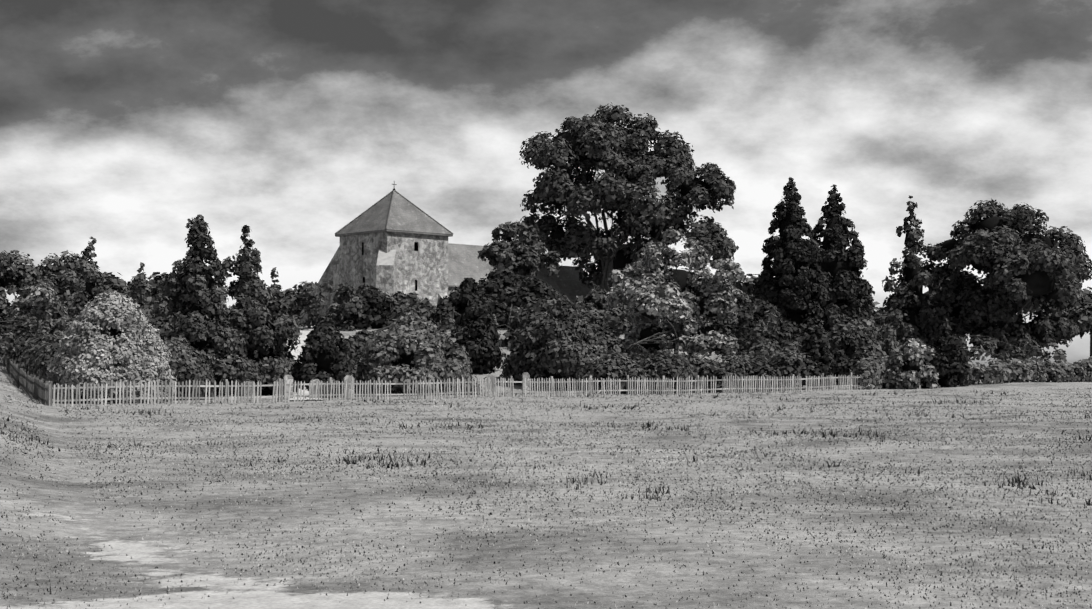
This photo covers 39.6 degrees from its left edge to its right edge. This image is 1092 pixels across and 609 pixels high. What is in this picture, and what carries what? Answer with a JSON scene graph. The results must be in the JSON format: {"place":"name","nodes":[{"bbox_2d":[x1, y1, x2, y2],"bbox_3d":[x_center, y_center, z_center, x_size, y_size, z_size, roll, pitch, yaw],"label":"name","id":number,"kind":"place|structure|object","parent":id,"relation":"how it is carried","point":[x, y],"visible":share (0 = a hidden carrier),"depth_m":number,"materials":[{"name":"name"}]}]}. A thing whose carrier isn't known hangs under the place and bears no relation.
{"place":"outdoors","nodes":[
{"label":"outdoors","id":0,"kind":"place"},
{"bbox_2d":[339,232,447,305],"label":"church tower","id":1,"kind":"structure","parent":0,"point":[421,265],"depth_m":152.82,"materials":[{"name":"grey stone"}]},
{"bbox_2d":[300,246,448,322],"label":"church buttresses","id":2,"kind":"structure","parent":1,"relation":"attached to","point":[386,273],"depth_m":149.85,"materials":[{"name":"grey stone"}]},
{"bbox_2d":[335,184,453,236],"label":"tower roof","id":3,"kind":"structure","parent":1,"relation":"on","point":[393,210],"depth_m":153.69,"materials":[{"name":"grey tile"}]},
{"bbox_2d":[0,325,1091,608],"bbox_3d":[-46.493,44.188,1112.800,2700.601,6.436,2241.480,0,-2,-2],"label":"field ground","id":4,"kind":"structure","parent":0,"point":[126,533],"depth_m":17.91,"materials":[{"name":"grey plant"}]},
{"bbox_2d":[0,332,24,362],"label":"bush","id":5,"kind":"object","parent":4,"relation":"on","point":[4,339],"visible":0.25,"depth_m":98.65,"materials":[{"name":"grey plant"}]},
{"bbox_2d":[0,344,52,405],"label":"fence","id":6,"kind":"object","parent":4,"relation":"on","point":[35,387],"visible":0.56,"depth_m":77.60,"materials":[{"name":"grey wood"}]},
{"bbox_2d":[0,280,56,335],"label":"bush","id":7,"kind":"object","parent":4,"relation":"on","point":[3,294],"visible":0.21,"depth_m":111.00,"materials":[{"name":"grey plant"}]},
{"bbox_2d":[0,312,60,384],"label":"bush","id":8,"kind":"object","parent":4,"relation":"on","point":[36,356],"visible":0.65,"depth_m":93.80,"materials":[{"name":"black plant"}]},
{"bbox_2d":[9,282,66,328],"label":"tree","id":9,"kind":"object","parent":4,"relation":"on","point":[41,298],"visible":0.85,"depth_m":102.22,"materials":[{"name":"grey plant"}]},
{"bbox_2d":[0,250,87,330],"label":"tree","id":10,"kind":"object","parent":4,"relation":"on","point":[59,273],"visible":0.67,"depth_m":116.51,"materials":[{"name":"black plant"}]},
{"bbox_2d":[39,295,71,340],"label":"bush","id":11,"kind":"object","parent":4,"relation":"on","point":[59,313],"visible":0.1,"depth_m":98.57,"materials":[{"name":"grey plant"}]},
{"bbox_2d":[15,264,130,303],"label":"tree","id":12,"kind":"object","parent":4,"relation":"on","point":[111,281],"visible":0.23,"depth_m":213.25,"materials":[{"name":"grey plant"}]},
{"bbox_2d":[66,237,106,322],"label":"conifer tree","id":13,"kind":"object","parent":4,"relation":"on","point":[92,276],"visible":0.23,"depth_m":104.53,"materials":[{"name":"grey plant"}]},
{"bbox_2d":[51,279,154,331],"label":"tree","id":14,"kind":"object","parent":4,"relation":"on","point":[69,302],"visible":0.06,"depth_m":107.19,"materials":[{"name":"grey plant"}]},
{"bbox_2d":[44,291,176,403],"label":"silver bush","id":15,"kind":"object","parent":4,"relation":"on","point":[97,344],"visible":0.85,"depth_m":71.36,"materials":[{"name":"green plant"}]},
{"bbox_2d":[127,262,153,321],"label":"conifer tree","id":16,"kind":"object","parent":4,"relation":"on","point":[140,277],"visible":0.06,"depth_m":98.89,"materials":[{"name":"grey plant"}]},
{"bbox_2d":[148,280,170,341],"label":"conifer tree","id":17,"kind":"object","parent":4,"relation":"on","point":[161,307],"visible":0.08,"depth_m":95.08,"materials":[{"name":"grey plant"}]},
{"bbox_2d":[126,272,226,318],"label":"tree","id":18,"kind":"object","parent":4,"relation":"on","point":[153,299],"visible":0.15,"depth_m":222.65,"materials":[{"name":"grey plant"}]},
{"bbox_2d":[143,335,216,400],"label":"bush","id":19,"kind":"object","parent":4,"relation":"on","point":[186,363],"visible":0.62,"depth_m":78.08,"materials":[{"name":"grey plant"}]},
{"bbox_2d":[149,214,249,394],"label":"conifer tree","id":20,"kind":"object","parent":4,"relation":"on","point":[201,327],"visible":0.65,"depth_m":83.53,"materials":[{"name":"black plant"}]},
{"bbox_2d":[215,225,301,395],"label":"conifer tree","id":21,"kind":"object","parent":4,"relation":"on","point":[247,312],"visible":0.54,"depth_m":89.19,"materials":[{"name":"black plant"}]},
{"bbox_2d":[245,267,303,394],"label":"conifer tree","id":22,"kind":"object","parent":4,"relation":"on","point":[277,303],"visible":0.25,"depth_m":90.86,"materials":[{"name":"black plant"}]},
{"bbox_2d":[270,281,315,322],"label":"tree","id":23,"kind":"object","parent":4,"relation":"on","point":[295,291],"visible":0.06,"depth_m":230.32,"materials":[{"name":"grey plant"}]},
{"bbox_2d":[289,325,322,399],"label":"church path","id":24,"kind":"structure","parent":4,"relation":"on","point":[303,336],"depth_m":112.68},
{"bbox_2d":[289,321,357,397],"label":"dark bush","id":25,"kind":"object","parent":4,"relation":"on","point":[323,357],"visible":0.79,"depth_m":83.56,"materials":[{"name":"black plant"}]},
{"bbox_2d":[284,280,371,330],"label":"tree","id":26,"kind":"object","parent":4,"relation":"on","point":[313,305],"visible":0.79,"depth_m":122.81,"materials":[{"name":"black plant"}]},
{"bbox_2d":[327,289,357,324],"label":"bush","id":27,"kind":"object","parent":4,"relation":"on","point":[338,307],"visible":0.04,"depth_m":129.92,"materials":[{"name":"grey plant"}]},
{"bbox_2d":[348,329,375,358],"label":"bush","id":28,"kind":"object","parent":4,"relation":"on","point":[358,339],"visible":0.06,"depth_m":97.03,"materials":[{"name":"grey plant"}]},
{"bbox_2d":[343,345,385,385],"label":"bush","id":29,"kind":"object","parent":4,"relation":"on","point":[357,358],"depth_m":95.90,"materials":[{"name":"grey plant"}]},
{"bbox_2d":[342,285,397,328],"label":"bush","id":30,"kind":"object","parent":4,"relation":"on","point":[375,314],"visible":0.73,"depth_m":123.77,"materials":[{"name":"grey plant"}]},
{"bbox_2d":[344,283,438,327],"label":"bush","id":31,"kind":"object","parent":4,"relation":"on","point":[394,297],"visible":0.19,"depth_m":127.15,"materials":[{"name":"grey plant"}]},
{"bbox_2d":[245,372,541,399],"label":"gravestones","id":32,"kind":"object","parent":4,"relation":"on","point":[348,378],"visible":0.44,"depth_m":79.29,"materials":[{"name":"stone"}]},
{"bbox_2d":[389,292,438,326],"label":"bush","id":33,"kind":"object","parent":4,"relation":"on","point":[411,303],"visible":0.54,"depth_m":126.00,"materials":[{"name":"grey plant"}]},
{"bbox_2d":[352,312,481,395],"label":"light bush","id":34,"kind":"object","parent":4,"relation":"on","point":[415,348],"visible":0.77,"depth_m":85.50,"materials":[{"name":"grey plant"}]},
{"bbox_2d":[344,325,519,353],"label":"stone wall","id":35,"kind":"structure","parent":4,"relation":"on","point":[379,330],"depth_m":111.38,"materials":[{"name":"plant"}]},
{"bbox_2d":[48,372,879,406],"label":"fence","id":36,"kind":"object","parent":4,"relation":"on","point":[172,385],"visible":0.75,"depth_m":77.67,"materials":[{"name":"grey wood"}]},
{"bbox_2d":[436,309,494,336],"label":"bush","id":37,"kind":"object","parent":4,"relation":"on","point":[449,322],"visible":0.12,"depth_m":118.76,"materials":[{"name":"grey plant"}]},
{"bbox_2d":[433,278,507,329],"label":"bush","id":38,"kind":"object","parent":4,"relation":"on","point":[463,296],"visible":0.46,"depth_m":125.18,"materials":[{"name":"grey plant"}]},
{"bbox_2d":[453,298,505,373],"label":"column bush","id":39,"kind":"object","parent":4,"relation":"on","point":[479,344],"visible":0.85,"depth_m":104.74,"materials":[{"name":"black plant"}]},
{"bbox_2d":[477,268,525,328],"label":"bush","id":40,"kind":"object","parent":4,"relation":"on","point":[502,285],"visible":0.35,"depth_m":134.97,"materials":[{"name":"grey plant"}]},
{"bbox_2d":[492,303,521,327],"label":"bush","id":41,"kind":"object","parent":4,"relation":"on","point":[514,310],"visible":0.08,"depth_m":125.81,"materials":[{"name":"grey plant"}]},
{"bbox_2d":[477,221,562,284],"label":"tree","id":42,"kind":"object","parent":4,"relation":"on","point":[528,259],"visible":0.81,"depth_m":139.49,"materials":[{"name":"grey plant"}]},
{"bbox_2d":[448,243,592,305],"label":"church nave","id":43,"kind":"structure","parent":4,"relation":"on","point":[464,261],"depth_m":161.88,"materials":[{"name":"grey stone"}]},
{"bbox_2d":[498,317,548,388],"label":"bush","id":44,"kind":"object","parent":4,"relation":"on","point":[510,367],"visible":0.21,"depth_m":100.37,"materials":[{"name":"grey plant"}]},
{"bbox_2d":[504,278,566,328],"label":"bush","id":45,"kind":"object","parent":4,"relation":"on","point":[527,294],"visible":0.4,"depth_m":130.75,"materials":[{"name":"grey plant"}]},
{"bbox_2d":[500,296,575,346],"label":"bush","id":46,"kind":"object","parent":4,"relation":"on","point":[522,319],"visible":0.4,"depth_m":115.47,"materials":[{"name":"grey plant"}]},
{"bbox_2d":[516,296,612,388],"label":"cone bush","id":47,"kind":"object","parent":4,"relation":"on","point":[567,334],"visible":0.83,"depth_m":98.30,"materials":[{"name":"black plant"}]},
{"bbox_2d":[584,343,610,389],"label":"bush","id":48,"kind":"object","parent":4,"relation":"on","point":[598,348],"visible":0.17,"depth_m":98.64,"materials":[{"name":"grey plant"}]},
{"bbox_2d":[577,305,626,355],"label":"bush","id":49,"kind":"object","parent":4,"relation":"on","point":[608,334],"visible":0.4,"depth_m":105.59,"materials":[{"name":"grey plant"}]},
{"bbox_2d":[571,286,635,333],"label":"bush","id":50,"kind":"object","parent":4,"relation":"on","point":[615,316],"visible":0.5,"depth_m":127.05,"materials":[{"name":"grey plant"}]},
{"bbox_2d":[590,281,638,317],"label":"tree","id":51,"kind":"object","parent":4,"relation":"on","point":[594,288],"depth_m":242.96,"materials":[{"name":"grey plant"}]},
{"bbox_2d":[517,102,738,292],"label":"oak tree","id":52,"kind":"object","parent":4,"relation":"on","point":[625,158],"visible":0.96,"depth_m":163.51,"materials":[{"name":"black plant"}]},
{"bbox_2d":[605,226,745,356],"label":"whitebeam tree","id":53,"kind":"object","parent":4,"relation":"on","point":[654,286],"visible":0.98,"depth_m":111.77,"materials":[{"name":"grey plant"}]},
{"bbox_2d":[639,313,712,345],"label":"bush","id":54,"kind":"object","parent":4,"relation":"on","point":[705,323],"visible":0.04,"depth_m":121.42,"materials":[{"name":"grey plant"}]},
{"bbox_2d":[580,349,821,393],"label":"hedge","id":55,"kind":"object","parent":4,"relation":"on","point":[620,366],"visible":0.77,"depth_m":94.90,"materials":[{"name":"grey plant"}]},
{"bbox_2d":[621,293,801,359],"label":"bush","id":56,"kind":"object","parent":4,"relation":"on","point":[772,320],"visible":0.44,"depth_m":112.06,"materials":[{"name":"black plant"}]},
{"bbox_2d":[706,317,742,338],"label":"bush","id":57,"kind":"object","parent":4,"relation":"on","point":[726,330],"visible":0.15,"depth_m":122.01,"materials":[{"name":"grey plant"}]},
{"bbox_2d":[723,274,759,308],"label":"tree","id":58,"kind":"object","parent":4,"relation":"on","point":[746,286],"visible":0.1,"depth_m":234.19,"materials":[{"name":"grey plant"}]},
{"bbox_2d":[740,338,786,358],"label":"bush","id":59,"kind":"object","parent":4,"relation":"on","point":[767,346],"visible":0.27,"depth_m":108.47,"materials":[{"name":"grey plant"}]},
{"bbox_2d":[732,297,800,352],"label":"bush","id":60,"kind":"object","parent":4,"relation":"on","point":[785,330],"visible":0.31,"depth_m":122.66,"materials":[{"name":"grey plant"}]},
{"bbox_2d":[752,177,829,330],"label":"cypress tree","id":61,"kind":"object","parent":4,"relation":"on","point":[791,291],"visible":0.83,"depth_m":134.43,"materials":[{"name":"black plant"}]},
{"bbox_2d":[785,324,828,352],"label":"bush","id":62,"kind":"object","parent":4,"relation":"on","point":[804,337],"visible":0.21,"depth_m":122.86,"materials":[{"name":"grey plant"}]},
{"bbox_2d":[803,326,835,389],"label":"yew bush","id":63,"kind":"object","parent":4,"relation":"on","point":[817,345],"visible":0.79,"depth_m":98.99,"materials":[{"name":"black plant"}]},
{"bbox_2d":[814,303,847,331],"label":"bush","id":64,"kind":"object","parent":4,"relation":"on","point":[832,317],"visible":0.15,"depth_m":134.96,"materials":[{"name":"grey plant"}]},
{"bbox_2d":[805,184,874,319],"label":"cypress tree","id":65,"kind":"object","parent":4,"relation":"on","point":[841,267],"visible":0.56,"depth_m":145.37,"materials":[{"name":"black plant"}]},
{"bbox_2d":[831,327,870,386],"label":"yew bush","id":66,"kind":"object","parent":4,"relation":"on","point":[848,357],"visible":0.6,"depth_m":105.04,"materials":[{"name":"black plant"}]},
{"bbox_2d":[824,317,886,367],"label":"bush","id":67,"kind":"object","parent":4,"relation":"on","point":[870,344],"visible":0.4,"depth_m":116.08,"materials":[{"name":"grey plant"}]},
{"bbox_2d":[869,297,880,325],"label":"tree","id":68,"kind":"object","parent":4,"relation":"on","point":[874,313],"visible":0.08,"depth_m":246.55,"materials":[{"name":"grey plant"}]},
{"bbox_2d":[858,317,902,353],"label":"bush","id":69,"kind":"object","parent":4,"relation":"on","point":[867,321],"visible":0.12,"depth_m":129.81,"materials":[{"name":"grey plant"}]},
{"bbox_2d":[878,355,901,387],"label":"white bush","id":70,"kind":"object","parent":4,"relation":"on","point":[885,360],"visible":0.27,"depth_m":101.20,"materials":[{"name":"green plant"}]},
{"bbox_2d":[883,338,939,388],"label":"white bush","id":71,"kind":"object","parent":4,"relation":"on","point":[911,357],"visible":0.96,"depth_m":99.63,"materials":[{"name":"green plant"}]},
{"bbox_2d":[880,195,952,347],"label":"spruce tree","id":72,"kind":"object","parent":4,"relation":"on","point":[912,307],"visible":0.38,"depth_m":150.18,"materials":[{"name":"black plant"}]},
{"bbox_2d":[923,291,936,339],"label":"tree","id":73,"kind":"object","parent":4,"relation":"on","point":[931,294],"depth_m":225.32,"materials":[{"name":"black plant"}]},
{"bbox_2d":[920,237,972,334],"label":"tree","id":74,"kind":"object","parent":4,"relation":"on","point":[938,252],"visible":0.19,"depth_m":157.13,"materials":[{"name":"black plant"}]},
{"bbox_2d":[928,317,971,386],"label":"yew bush","id":75,"kind":"object","parent":4,"relation":"on","point":[949,360],"visible":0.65,"depth_m":100.08,"materials":[{"name":"black plant"}]},
{"bbox_2d":[873,311,1066,363],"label":"bush","id":76,"kind":"object","parent":4,"relation":"on","point":[989,348],"visible":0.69,"depth_m":121.26,"materials":[{"name":"grey plant"}]},
{"bbox_2d":[849,356,1091,388],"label":"hedge","id":77,"kind":"object","parent":4,"relation":"on","point":[1024,370],"visible":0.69,"depth_m":107.87,"materials":[{"name":"grey plant"}]},
{"bbox_2d":[926,199,1091,360],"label":"tree","id":78,"kind":"object","parent":4,"relation":"on","point":[1000,244],"visible":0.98,"depth_m":148.58,"materials":[{"name":"black plant"}]},
{"bbox_2d":[988,273,1059,314],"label":"tree","id":79,"kind":"object","parent":4,"relation":"on","point":[1023,312],"depth_m":244.59,"materials":[{"name":"black plant"}]},
{"bbox_2d":[1043,286,1091,355],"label":"tree","id":80,"kind":"object","parent":4,"relation":"on","point":[1081,316],"visible":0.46,"depth_m":245.94,"materials":[{"name":"grey plant"}]},
{"bbox_2d":[0,0,1091,366],"label":"sky","id":81,"kind":"structure","parent":0,"point":[123,123],"materials":[{"name":"grey"}]}
]}

